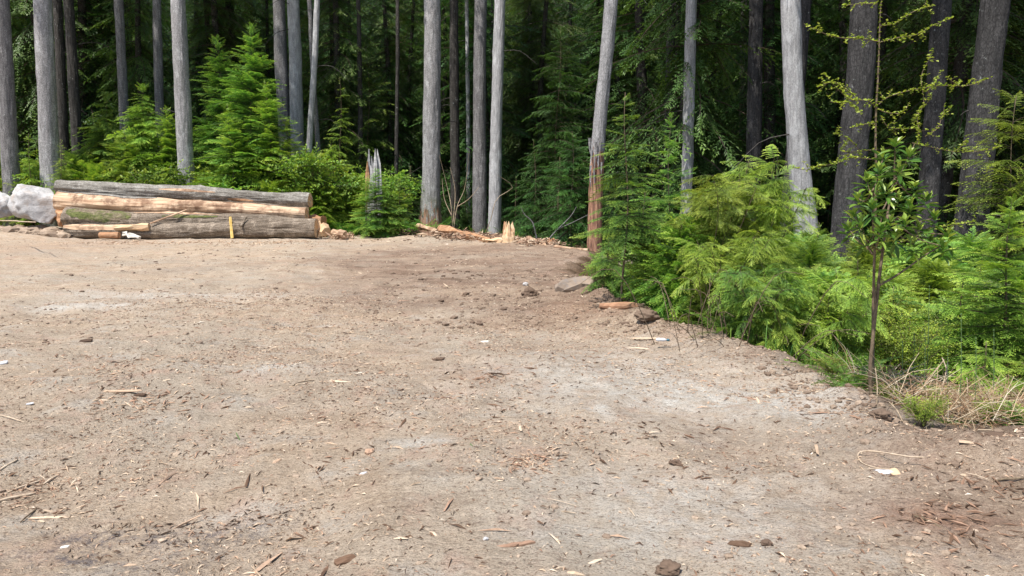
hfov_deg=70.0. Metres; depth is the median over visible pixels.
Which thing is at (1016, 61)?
forest conifer
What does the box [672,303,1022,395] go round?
grass
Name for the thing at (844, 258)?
leafy shrub
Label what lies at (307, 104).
forest conifer
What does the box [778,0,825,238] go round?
conifer tree
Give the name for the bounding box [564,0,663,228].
forest conifer
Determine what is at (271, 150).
hemlock sapling
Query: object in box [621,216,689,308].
green bush
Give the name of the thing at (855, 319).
cedar bush
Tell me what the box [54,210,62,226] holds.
rotten block
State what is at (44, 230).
log
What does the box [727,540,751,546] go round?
bark slab
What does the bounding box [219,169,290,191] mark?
leafy shrub
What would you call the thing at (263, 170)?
leafy shrub
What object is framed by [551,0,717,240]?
forest conifer
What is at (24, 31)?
forest conifer
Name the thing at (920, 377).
dead stalk
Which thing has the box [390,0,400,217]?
dead tree
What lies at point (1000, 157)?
forest conifer
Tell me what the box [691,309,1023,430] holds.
dry bracken
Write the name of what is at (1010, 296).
green bush
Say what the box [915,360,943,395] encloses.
dead stalk
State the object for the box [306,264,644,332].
dark clods
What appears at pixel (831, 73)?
forest conifer
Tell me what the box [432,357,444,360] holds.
soil clod
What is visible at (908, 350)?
leafy shrub
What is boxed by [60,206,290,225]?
log
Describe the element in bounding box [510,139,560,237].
cedar sapling
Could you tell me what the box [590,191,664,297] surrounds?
green bush
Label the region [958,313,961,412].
horsetail
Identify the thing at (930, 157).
conifer tree
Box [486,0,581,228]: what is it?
forest conifer
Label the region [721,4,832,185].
forest conifer
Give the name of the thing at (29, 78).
forest conifer
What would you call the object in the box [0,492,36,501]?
stick
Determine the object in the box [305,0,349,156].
dead tree
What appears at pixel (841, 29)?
forest conifer
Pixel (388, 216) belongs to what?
cedar sapling
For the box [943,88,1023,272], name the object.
cedar sapling
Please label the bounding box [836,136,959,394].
evergreen sapling
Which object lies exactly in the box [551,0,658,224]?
forest conifer
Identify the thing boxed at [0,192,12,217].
boulder
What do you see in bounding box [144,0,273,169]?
forest conifer
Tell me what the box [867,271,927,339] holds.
green bush
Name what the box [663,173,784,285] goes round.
cedar bush
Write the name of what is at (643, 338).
wood splinter
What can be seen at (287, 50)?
forest conifer
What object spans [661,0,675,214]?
conifer tree
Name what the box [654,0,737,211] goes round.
forest conifer
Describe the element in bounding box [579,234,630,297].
hemlock sapling
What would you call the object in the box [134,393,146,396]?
bark slab
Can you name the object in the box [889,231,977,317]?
green bush
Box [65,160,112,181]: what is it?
green bush
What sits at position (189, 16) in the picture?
forest conifer
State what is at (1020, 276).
green bush
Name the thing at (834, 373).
sword fern
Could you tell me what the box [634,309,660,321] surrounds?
soil clod
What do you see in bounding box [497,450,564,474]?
reddish shavings
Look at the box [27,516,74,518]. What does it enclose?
wood splinter
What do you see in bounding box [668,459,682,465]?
soil clod
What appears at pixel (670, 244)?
cedar bush
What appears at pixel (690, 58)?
dead tree
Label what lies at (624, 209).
understory conifer
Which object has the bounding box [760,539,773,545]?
soil clod
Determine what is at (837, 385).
sword fern
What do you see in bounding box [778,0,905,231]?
forest conifer
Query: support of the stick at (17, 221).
on the ground at (600, 508)
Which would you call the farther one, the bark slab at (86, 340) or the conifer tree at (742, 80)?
the conifer tree at (742, 80)
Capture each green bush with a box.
[0,160,39,222]
[0,176,39,225]
[60,150,104,180]
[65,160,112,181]
[74,141,115,170]
[190,174,228,187]
[196,147,236,179]
[199,164,240,182]
[257,179,300,192]
[259,179,287,192]
[288,150,346,225]
[289,182,352,228]
[294,148,337,227]
[297,182,340,229]
[310,144,363,229]
[329,182,355,222]
[332,173,364,226]
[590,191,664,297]
[614,209,724,328]
[614,236,648,299]
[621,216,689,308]
[622,224,723,321]
[623,231,699,317]
[669,269,750,339]
[775,244,818,275]
[781,267,878,366]
[784,228,856,275]
[785,232,828,265]
[790,265,835,286]
[790,267,882,373]
[797,227,843,266]
[816,260,855,280]
[832,237,915,300]
[840,256,904,355]
[855,286,936,369]
[861,264,925,326]
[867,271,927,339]
[877,242,919,268]
[879,247,945,307]
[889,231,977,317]
[896,255,975,337]
[912,277,1009,388]
[921,238,972,265]
[943,226,1022,295]
[943,260,1023,359]
[946,266,996,318]
[969,355,1023,403]
[985,273,1023,346]
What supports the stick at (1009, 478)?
on the ground at (600, 508)
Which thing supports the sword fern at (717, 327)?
on the ground at (600, 508)
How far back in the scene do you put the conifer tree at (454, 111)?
37.02 m
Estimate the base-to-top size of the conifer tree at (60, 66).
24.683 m
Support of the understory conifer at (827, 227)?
on the ground at (600, 508)
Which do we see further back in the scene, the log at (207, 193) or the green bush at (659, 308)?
the log at (207, 193)
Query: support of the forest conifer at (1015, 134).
on the ground at (600, 508)
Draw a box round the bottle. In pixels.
[656,338,669,341]
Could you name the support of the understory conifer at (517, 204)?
on the ground at (600, 508)
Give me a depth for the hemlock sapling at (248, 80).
33.34 m
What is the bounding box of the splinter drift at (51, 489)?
[0,462,125,527]
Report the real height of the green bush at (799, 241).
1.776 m
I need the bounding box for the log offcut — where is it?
[98,232,120,238]
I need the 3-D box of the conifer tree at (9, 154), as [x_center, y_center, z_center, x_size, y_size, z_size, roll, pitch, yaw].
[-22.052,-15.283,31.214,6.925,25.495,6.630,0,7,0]
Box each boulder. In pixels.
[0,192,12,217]
[7,184,56,223]
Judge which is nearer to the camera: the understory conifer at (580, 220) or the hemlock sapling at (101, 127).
the hemlock sapling at (101, 127)
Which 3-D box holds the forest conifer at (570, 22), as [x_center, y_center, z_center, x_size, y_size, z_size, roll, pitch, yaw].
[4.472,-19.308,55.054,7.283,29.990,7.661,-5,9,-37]
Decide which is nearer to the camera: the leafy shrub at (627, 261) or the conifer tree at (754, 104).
the leafy shrub at (627, 261)
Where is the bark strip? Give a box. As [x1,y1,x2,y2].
[103,389,141,392]
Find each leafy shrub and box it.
[0,149,84,193]
[20,165,70,187]
[73,168,155,183]
[97,155,207,184]
[147,159,218,184]
[157,163,240,184]
[192,170,235,185]
[207,175,260,190]
[211,156,305,192]
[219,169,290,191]
[241,151,293,189]
[255,144,359,217]
[262,142,375,219]
[341,170,396,211]
[348,163,422,215]
[348,184,412,213]
[357,165,421,223]
[610,250,639,268]
[764,285,864,359]
[767,294,861,362]
[802,288,920,368]
[812,352,849,376]
[830,251,858,268]
[837,257,906,285]
[837,351,879,373]
[848,304,978,382]
[849,276,921,341]
[856,263,916,322]
[864,303,911,346]
[875,381,897,396]
[895,391,951,428]
[897,290,1023,370]
[918,385,953,400]
[972,395,1009,423]
[992,397,1023,424]
[998,286,1023,349]
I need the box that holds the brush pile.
[330,216,452,235]
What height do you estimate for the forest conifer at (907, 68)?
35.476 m
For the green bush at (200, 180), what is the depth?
32.88 m
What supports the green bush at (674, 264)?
on the ground at (600, 508)
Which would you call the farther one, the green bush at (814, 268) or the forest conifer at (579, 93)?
the forest conifer at (579, 93)
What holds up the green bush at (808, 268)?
on the ground at (600, 508)
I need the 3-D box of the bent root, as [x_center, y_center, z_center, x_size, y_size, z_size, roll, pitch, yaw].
[2.211,1.018,4.321,0.369,0.077,0.220,7,10,43]
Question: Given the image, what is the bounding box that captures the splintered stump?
[502,221,514,242]
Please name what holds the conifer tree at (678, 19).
on the ground at (600, 508)
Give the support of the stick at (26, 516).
on the ground at (600, 508)
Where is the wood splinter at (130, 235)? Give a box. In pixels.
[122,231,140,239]
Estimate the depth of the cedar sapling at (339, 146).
35.37 m
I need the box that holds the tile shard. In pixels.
[890,468,899,474]
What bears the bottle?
on the ground at (600, 508)
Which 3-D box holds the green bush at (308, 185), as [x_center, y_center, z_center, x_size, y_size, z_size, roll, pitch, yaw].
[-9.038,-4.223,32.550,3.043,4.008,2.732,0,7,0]
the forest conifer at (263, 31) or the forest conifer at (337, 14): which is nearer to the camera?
the forest conifer at (337, 14)
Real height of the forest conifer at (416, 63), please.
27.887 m
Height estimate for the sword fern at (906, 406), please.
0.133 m
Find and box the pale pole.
[150,209,186,223]
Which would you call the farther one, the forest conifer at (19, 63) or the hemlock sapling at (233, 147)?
the forest conifer at (19, 63)
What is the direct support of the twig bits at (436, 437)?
on the ground at (600, 508)
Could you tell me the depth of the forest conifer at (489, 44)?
54.76 m
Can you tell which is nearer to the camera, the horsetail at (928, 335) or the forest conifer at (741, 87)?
the horsetail at (928, 335)
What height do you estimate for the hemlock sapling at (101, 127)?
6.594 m
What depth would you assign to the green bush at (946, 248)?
16.56 m
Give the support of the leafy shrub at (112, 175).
on the ground at (600, 508)
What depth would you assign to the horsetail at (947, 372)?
5.72 m
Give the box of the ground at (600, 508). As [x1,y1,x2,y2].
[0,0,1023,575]
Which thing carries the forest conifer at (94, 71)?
on the ground at (600, 508)
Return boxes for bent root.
[857,450,925,469]
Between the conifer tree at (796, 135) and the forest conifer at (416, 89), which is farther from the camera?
the forest conifer at (416, 89)
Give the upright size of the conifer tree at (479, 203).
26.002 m
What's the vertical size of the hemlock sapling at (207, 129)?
9.079 m
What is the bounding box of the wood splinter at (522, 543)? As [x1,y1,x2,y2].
[498,540,535,546]
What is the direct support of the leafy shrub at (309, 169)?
on the ground at (600, 508)
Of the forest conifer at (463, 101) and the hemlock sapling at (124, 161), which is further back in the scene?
the forest conifer at (463, 101)
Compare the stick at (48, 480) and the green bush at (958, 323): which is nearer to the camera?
the stick at (48, 480)
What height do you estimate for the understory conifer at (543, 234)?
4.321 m
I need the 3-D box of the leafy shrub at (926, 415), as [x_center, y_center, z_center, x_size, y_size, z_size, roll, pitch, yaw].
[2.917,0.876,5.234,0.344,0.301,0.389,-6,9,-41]
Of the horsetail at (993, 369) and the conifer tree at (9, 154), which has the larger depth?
the conifer tree at (9, 154)
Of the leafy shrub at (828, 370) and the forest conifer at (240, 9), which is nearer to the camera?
the leafy shrub at (828, 370)
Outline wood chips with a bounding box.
[0,285,1023,575]
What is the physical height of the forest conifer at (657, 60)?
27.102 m
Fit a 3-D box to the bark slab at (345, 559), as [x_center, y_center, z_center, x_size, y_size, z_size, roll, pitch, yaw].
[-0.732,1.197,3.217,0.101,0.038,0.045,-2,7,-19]
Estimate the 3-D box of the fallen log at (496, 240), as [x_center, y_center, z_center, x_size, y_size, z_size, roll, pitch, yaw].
[-0.693,-1.700,26.437,0.796,0.261,0.228,3,8,25]
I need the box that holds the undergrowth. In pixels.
[1,219,1023,372]
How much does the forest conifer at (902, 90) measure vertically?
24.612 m
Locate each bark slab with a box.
[79,339,92,341]
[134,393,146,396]
[334,554,355,565]
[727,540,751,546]
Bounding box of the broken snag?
[365,149,382,220]
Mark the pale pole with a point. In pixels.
(168, 216)
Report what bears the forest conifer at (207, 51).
on the ground at (600, 508)
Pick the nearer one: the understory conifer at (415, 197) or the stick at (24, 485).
the stick at (24, 485)
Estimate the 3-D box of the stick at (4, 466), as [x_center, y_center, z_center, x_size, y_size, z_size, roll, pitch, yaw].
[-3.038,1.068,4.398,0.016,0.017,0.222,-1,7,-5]
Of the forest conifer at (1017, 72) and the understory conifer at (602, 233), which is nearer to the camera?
the forest conifer at (1017, 72)
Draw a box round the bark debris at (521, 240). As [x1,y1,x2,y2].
[469,234,569,246]
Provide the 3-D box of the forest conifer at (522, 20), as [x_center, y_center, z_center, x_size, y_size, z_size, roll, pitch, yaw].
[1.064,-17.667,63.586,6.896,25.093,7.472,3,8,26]
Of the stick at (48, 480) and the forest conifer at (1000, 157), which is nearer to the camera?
the stick at (48, 480)
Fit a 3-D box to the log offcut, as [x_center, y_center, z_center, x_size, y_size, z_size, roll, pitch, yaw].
[-15.421,-2.021,28.039,0.761,0.251,0.254,0,7,4]
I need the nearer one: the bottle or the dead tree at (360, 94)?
the bottle
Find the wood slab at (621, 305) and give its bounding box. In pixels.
[599,302,639,308]
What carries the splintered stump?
on the ground at (600, 508)
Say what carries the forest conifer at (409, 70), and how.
on the ground at (600, 508)
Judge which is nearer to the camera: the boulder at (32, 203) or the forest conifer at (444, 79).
the boulder at (32, 203)
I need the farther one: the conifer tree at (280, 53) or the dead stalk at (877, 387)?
the conifer tree at (280, 53)
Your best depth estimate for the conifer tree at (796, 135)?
20.82 m
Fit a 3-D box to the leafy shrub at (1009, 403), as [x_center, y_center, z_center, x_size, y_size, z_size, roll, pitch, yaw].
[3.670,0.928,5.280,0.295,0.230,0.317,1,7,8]
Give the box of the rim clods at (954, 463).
[552,275,1023,468]
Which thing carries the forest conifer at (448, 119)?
on the ground at (600, 508)
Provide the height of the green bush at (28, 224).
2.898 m
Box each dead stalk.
[875,368,877,403]
[894,373,954,384]
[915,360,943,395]
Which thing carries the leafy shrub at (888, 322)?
on the ground at (600, 508)
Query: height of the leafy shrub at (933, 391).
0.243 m
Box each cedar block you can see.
[309,214,326,223]
[318,220,330,237]
[331,229,346,239]
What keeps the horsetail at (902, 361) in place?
on the ground at (600, 508)
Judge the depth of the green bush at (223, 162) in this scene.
34.64 m
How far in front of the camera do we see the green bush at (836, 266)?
11.50 m
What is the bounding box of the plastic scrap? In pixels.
[876,469,892,473]
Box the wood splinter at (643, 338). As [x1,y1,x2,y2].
[630,337,655,338]
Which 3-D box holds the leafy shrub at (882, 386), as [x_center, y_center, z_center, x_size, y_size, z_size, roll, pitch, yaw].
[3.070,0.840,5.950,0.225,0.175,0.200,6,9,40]
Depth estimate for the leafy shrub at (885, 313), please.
8.85 m
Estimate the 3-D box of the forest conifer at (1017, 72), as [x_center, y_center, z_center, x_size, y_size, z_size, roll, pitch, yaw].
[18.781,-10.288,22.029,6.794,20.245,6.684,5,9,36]
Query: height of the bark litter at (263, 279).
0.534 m
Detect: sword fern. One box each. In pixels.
[664,307,776,345]
[728,335,789,345]
[776,346,941,397]
[789,343,880,364]
[816,366,852,377]
[818,373,874,391]
[845,359,940,385]
[878,361,953,385]
[883,393,940,419]
[937,414,972,427]
[969,416,1004,426]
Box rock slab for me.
[555,276,595,292]
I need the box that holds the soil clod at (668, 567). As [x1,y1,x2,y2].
[654,559,680,575]
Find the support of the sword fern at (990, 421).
on the ground at (600, 508)
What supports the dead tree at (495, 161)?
on the ground at (600, 508)
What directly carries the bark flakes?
on the ground at (600, 508)
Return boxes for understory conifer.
[399,166,420,222]
[406,166,420,221]
[412,173,468,226]
[441,170,471,230]
[460,177,471,228]
[460,192,472,229]
[501,171,535,232]
[501,175,540,237]
[526,157,582,246]
[544,194,575,241]
[565,170,632,250]
[572,205,584,234]
[575,189,620,253]
[603,167,646,250]
[755,148,784,240]
[817,186,833,248]
[864,193,891,261]
[1000,183,1021,254]
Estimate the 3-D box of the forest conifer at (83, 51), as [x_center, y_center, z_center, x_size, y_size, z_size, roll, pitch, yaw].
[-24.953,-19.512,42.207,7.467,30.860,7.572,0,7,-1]
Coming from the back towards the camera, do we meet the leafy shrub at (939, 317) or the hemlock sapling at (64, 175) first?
the hemlock sapling at (64, 175)
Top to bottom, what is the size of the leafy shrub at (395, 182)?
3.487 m
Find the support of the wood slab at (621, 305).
on the ground at (600, 508)
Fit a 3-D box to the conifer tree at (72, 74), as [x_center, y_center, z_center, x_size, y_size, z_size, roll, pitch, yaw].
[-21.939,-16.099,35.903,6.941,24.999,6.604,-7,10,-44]
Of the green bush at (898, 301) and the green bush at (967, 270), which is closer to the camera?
the green bush at (898, 301)
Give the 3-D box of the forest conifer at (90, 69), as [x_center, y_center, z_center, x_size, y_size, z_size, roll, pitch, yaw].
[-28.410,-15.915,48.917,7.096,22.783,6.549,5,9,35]
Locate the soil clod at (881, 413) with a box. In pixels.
[869,408,894,420]
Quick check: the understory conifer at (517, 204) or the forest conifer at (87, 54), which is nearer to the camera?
the understory conifer at (517, 204)
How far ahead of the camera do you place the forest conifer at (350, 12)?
55.87 m
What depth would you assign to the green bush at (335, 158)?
33.08 m
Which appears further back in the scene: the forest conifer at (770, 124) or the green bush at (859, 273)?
the forest conifer at (770, 124)
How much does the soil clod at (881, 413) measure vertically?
0.089 m
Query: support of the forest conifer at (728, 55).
on the ground at (600, 508)
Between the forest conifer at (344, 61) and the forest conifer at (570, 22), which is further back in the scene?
the forest conifer at (344, 61)
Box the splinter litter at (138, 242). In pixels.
[0,239,366,245]
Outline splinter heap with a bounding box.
[322,232,359,239]
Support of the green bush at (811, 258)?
on the ground at (600, 508)
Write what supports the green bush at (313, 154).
on the ground at (600, 508)
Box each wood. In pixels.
[11,0,1023,170]
[113,223,149,230]
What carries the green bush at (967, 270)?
on the ground at (600, 508)
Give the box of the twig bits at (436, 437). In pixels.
[0,289,1023,575]
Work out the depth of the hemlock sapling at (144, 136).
34.13 m
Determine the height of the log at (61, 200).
0.902 m
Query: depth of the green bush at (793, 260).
11.98 m
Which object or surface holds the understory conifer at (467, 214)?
on the ground at (600, 508)
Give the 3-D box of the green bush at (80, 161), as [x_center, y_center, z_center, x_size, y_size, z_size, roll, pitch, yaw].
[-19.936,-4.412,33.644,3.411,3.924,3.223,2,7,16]
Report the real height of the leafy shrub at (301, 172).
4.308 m
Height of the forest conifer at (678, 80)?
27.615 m
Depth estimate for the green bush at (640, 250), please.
11.75 m
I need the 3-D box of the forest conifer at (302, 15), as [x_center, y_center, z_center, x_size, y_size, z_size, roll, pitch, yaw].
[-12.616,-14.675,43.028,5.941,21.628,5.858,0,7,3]
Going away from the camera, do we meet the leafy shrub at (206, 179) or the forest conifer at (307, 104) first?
the leafy shrub at (206, 179)
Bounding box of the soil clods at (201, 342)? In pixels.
[1,237,708,346]
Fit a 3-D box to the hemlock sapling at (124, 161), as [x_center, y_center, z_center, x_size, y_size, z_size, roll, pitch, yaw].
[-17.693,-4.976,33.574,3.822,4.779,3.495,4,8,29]
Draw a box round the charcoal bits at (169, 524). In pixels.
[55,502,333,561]
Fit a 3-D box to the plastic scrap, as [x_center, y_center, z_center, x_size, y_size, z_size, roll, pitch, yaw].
[2.111,1.052,4.192,0.139,0.029,0.043,2,7,18]
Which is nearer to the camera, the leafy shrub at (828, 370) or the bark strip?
the bark strip
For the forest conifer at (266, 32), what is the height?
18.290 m
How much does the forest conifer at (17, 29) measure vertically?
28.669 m
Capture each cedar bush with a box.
[631,209,715,298]
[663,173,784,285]
[664,221,810,335]
[685,144,829,289]
[700,256,821,350]
[773,264,910,363]
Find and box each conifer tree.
[0,0,29,226]
[22,0,120,164]
[23,0,61,226]
[52,0,86,169]
[112,0,129,141]
[145,0,172,159]
[148,0,194,184]
[264,0,304,167]
[272,0,290,161]
[404,0,460,228]
[419,0,466,227]
[472,0,493,232]
[587,0,646,254]
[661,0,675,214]
[673,2,680,212]
[722,0,746,181]
[725,0,817,238]
[745,0,774,227]
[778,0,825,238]
[829,0,898,263]
[904,0,951,247]
[906,0,919,247]
[951,0,1023,263]
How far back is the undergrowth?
27.71 m
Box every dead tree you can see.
[294,0,341,157]
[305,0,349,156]
[354,0,366,172]
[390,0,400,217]
[458,0,472,226]
[488,0,533,233]
[638,0,696,225]
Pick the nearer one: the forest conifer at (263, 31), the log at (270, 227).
the log at (270, 227)
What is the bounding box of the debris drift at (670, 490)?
[302,352,832,498]
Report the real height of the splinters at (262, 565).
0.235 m
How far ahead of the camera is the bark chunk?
4.55 m
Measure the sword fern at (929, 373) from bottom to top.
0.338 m
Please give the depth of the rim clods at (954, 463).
6.12 m
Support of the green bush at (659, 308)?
on the ground at (600, 508)
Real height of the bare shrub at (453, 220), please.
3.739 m
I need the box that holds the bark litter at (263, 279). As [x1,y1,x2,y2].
[0,225,610,331]
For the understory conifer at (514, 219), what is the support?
on the ground at (600, 508)
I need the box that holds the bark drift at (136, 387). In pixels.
[1,349,287,423]
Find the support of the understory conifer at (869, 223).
on the ground at (600, 508)
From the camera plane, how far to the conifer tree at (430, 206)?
34.17 m
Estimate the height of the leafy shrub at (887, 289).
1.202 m
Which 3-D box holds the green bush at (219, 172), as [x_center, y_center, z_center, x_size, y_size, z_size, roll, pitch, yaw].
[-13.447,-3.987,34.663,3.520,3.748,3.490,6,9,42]
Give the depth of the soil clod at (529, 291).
12.09 m
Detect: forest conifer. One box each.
[0,0,115,174]
[10,0,67,170]
[11,0,137,152]
[11,2,69,159]
[11,4,38,164]
[11,5,35,134]
[52,0,149,136]
[54,0,114,148]
[62,0,168,135]
[64,0,169,145]
[64,0,198,158]
[79,0,207,162]
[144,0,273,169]
[163,0,224,162]
[163,0,255,168]
[172,2,206,158]
[187,0,272,156]
[187,0,276,162]
[223,0,304,130]
[232,0,307,156]
[242,0,345,159]
[251,3,274,91]
[254,0,347,165]
[257,4,324,130]
[275,0,399,179]
[287,0,376,174]
[308,0,382,171]
[317,0,379,161]
[328,0,382,160]
[334,0,423,190]
[344,0,422,214]
[371,0,448,218]
[399,0,472,222]
[402,0,490,216]
[403,0,449,203]
[405,0,423,174]
[406,0,543,231]
[414,8,472,214]
[419,1,506,225]
[465,0,521,214]
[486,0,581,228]
[488,0,519,199]
[489,0,579,223]
[490,0,588,233]
[501,0,555,209]
[535,0,602,223]
[544,0,660,228]
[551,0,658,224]
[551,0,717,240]
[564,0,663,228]
[572,33,590,178]
[575,0,784,236]
[579,0,665,225]
[628,0,720,185]
[636,0,663,133]
[636,15,664,188]
[653,7,725,181]
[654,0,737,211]
[694,0,825,225]
[696,0,825,202]
[698,0,849,239]
[698,1,747,208]
[709,8,739,168]
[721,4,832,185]
[775,0,838,208]
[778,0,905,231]
[778,0,908,233]
[805,0,838,223]
[809,0,946,247]
[812,1,837,164]
[814,1,910,228]
[817,0,1023,257]
[837,0,1011,239]
[868,0,1023,260]
[870,0,969,232]
[872,2,969,220]
[905,2,1023,237]
[952,1,1023,225]
[993,67,1023,237]
[1004,11,1023,234]
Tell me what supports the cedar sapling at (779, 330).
on the ground at (600, 508)
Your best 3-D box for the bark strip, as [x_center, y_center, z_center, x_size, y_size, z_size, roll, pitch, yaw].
[-3.117,0.816,5.795,0.391,0.029,0.036,1,7,6]
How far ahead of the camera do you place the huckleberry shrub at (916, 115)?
6.18 m
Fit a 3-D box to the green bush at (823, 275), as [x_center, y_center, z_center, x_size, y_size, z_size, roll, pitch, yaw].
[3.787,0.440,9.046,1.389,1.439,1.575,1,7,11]
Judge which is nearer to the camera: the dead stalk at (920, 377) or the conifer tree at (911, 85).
the dead stalk at (920, 377)
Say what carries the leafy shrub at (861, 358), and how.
on the ground at (600, 508)
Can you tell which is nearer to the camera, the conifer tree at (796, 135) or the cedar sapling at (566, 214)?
the conifer tree at (796, 135)
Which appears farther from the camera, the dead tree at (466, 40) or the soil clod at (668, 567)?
the dead tree at (466, 40)
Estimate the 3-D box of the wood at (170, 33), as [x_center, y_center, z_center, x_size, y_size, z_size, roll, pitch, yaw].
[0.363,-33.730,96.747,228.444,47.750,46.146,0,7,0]
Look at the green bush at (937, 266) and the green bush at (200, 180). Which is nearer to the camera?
the green bush at (937, 266)
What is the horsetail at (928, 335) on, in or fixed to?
on the ground at (600, 508)
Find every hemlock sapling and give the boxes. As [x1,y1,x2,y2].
[9,133,40,225]
[44,140,76,192]
[63,91,144,180]
[96,127,150,181]
[103,83,177,183]
[133,106,196,184]
[173,35,257,181]
[187,103,265,190]
[193,22,299,191]
[227,82,300,192]
[254,119,305,192]
[345,177,383,236]
[347,168,409,238]
[378,179,419,235]
[569,93,683,301]
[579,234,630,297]
[609,112,706,275]
[669,245,723,324]
[809,223,837,265]
[910,193,1023,389]
[923,252,1022,369]
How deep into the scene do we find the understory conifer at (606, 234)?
29.07 m
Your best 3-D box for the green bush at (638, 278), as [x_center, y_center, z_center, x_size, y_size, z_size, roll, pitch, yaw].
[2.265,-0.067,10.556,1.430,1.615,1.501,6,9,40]
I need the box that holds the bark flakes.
[856,462,1023,552]
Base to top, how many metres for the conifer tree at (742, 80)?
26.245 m
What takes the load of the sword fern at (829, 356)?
on the ground at (600, 508)
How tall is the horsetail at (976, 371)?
0.663 m
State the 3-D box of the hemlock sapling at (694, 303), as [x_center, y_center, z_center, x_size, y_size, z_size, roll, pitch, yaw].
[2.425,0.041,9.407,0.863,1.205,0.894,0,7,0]
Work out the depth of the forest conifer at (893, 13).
32.44 m
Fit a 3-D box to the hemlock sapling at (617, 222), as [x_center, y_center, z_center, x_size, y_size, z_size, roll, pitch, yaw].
[1.585,-1.158,10.364,1.628,3.143,1.588,0,7,0]
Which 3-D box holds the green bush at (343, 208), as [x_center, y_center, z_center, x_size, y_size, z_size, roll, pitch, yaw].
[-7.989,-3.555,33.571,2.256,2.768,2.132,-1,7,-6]
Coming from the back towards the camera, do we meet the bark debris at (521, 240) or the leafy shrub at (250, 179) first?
the leafy shrub at (250, 179)
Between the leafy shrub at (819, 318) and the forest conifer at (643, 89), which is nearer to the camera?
the leafy shrub at (819, 318)
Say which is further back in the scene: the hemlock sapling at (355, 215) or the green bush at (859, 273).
the hemlock sapling at (355, 215)
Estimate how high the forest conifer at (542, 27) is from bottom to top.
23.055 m
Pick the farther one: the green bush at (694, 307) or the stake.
the stake
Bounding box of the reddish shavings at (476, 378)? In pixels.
[458,367,511,384]
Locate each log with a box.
[0,224,70,237]
[52,190,308,218]
[54,180,312,207]
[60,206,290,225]
[63,217,317,238]
[416,223,436,233]
[437,225,491,242]
[482,237,501,242]
[554,245,588,249]
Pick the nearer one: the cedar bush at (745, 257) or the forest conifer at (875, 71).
the cedar bush at (745, 257)
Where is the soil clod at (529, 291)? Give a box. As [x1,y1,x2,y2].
[521,286,537,296]
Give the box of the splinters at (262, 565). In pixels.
[0,271,1022,575]
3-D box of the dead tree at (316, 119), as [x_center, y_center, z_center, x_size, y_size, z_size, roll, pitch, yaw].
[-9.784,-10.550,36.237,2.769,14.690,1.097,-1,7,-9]
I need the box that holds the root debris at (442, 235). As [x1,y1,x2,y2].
[360,228,502,240]
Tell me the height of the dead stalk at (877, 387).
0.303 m
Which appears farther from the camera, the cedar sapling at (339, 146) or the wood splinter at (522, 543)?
the cedar sapling at (339, 146)
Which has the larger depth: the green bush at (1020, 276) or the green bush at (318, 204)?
the green bush at (318, 204)
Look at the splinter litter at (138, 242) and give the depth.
26.04 m
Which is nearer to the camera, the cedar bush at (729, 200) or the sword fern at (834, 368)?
the sword fern at (834, 368)
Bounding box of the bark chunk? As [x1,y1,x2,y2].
[365,448,373,454]
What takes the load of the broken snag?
on the ground at (600, 508)
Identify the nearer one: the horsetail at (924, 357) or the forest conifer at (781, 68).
the horsetail at (924, 357)
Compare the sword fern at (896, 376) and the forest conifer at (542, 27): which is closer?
the sword fern at (896, 376)
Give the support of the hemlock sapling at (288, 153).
on the ground at (600, 508)
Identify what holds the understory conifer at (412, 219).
on the ground at (600, 508)
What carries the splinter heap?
on the ground at (600, 508)
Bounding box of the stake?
[229,217,233,238]
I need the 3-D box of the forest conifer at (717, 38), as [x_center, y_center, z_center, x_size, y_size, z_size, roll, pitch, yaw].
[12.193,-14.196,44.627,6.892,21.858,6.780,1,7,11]
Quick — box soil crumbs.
[0,277,1023,575]
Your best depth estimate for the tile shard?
4.21 m
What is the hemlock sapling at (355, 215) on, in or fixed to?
on the ground at (600, 508)
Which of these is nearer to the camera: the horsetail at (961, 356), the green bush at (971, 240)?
the horsetail at (961, 356)
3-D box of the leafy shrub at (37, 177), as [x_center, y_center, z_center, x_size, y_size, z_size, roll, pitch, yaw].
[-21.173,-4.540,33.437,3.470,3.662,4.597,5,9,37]
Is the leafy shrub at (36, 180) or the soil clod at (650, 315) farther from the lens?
the leafy shrub at (36, 180)
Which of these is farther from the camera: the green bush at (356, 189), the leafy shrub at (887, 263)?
the green bush at (356, 189)
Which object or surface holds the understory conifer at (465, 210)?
on the ground at (600, 508)
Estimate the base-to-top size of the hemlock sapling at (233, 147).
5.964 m
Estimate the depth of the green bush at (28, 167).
34.28 m
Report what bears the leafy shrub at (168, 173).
on the ground at (600, 508)
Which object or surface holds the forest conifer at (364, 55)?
on the ground at (600, 508)
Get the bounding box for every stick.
[0,220,35,222]
[0,459,17,470]
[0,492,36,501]
[8,479,42,492]
[20,508,36,522]
[43,475,57,484]
[914,515,945,528]
[993,477,1023,481]
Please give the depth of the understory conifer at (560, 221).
33.08 m
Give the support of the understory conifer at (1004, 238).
on the ground at (600, 508)
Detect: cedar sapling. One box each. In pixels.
[323,88,360,174]
[327,38,394,178]
[367,184,405,237]
[510,23,593,234]
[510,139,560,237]
[521,129,619,247]
[748,293,838,365]
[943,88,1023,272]
[949,341,1015,398]
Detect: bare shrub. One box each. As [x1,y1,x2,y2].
[439,155,511,231]
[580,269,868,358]
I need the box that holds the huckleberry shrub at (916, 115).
[792,0,1001,389]
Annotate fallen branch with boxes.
[521,208,586,238]
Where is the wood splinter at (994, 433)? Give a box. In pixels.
[980,431,1003,436]
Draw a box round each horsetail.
[901,341,902,385]
[923,329,925,395]
[926,285,929,379]
[946,349,948,399]
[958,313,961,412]
[974,337,976,409]
[992,329,994,393]

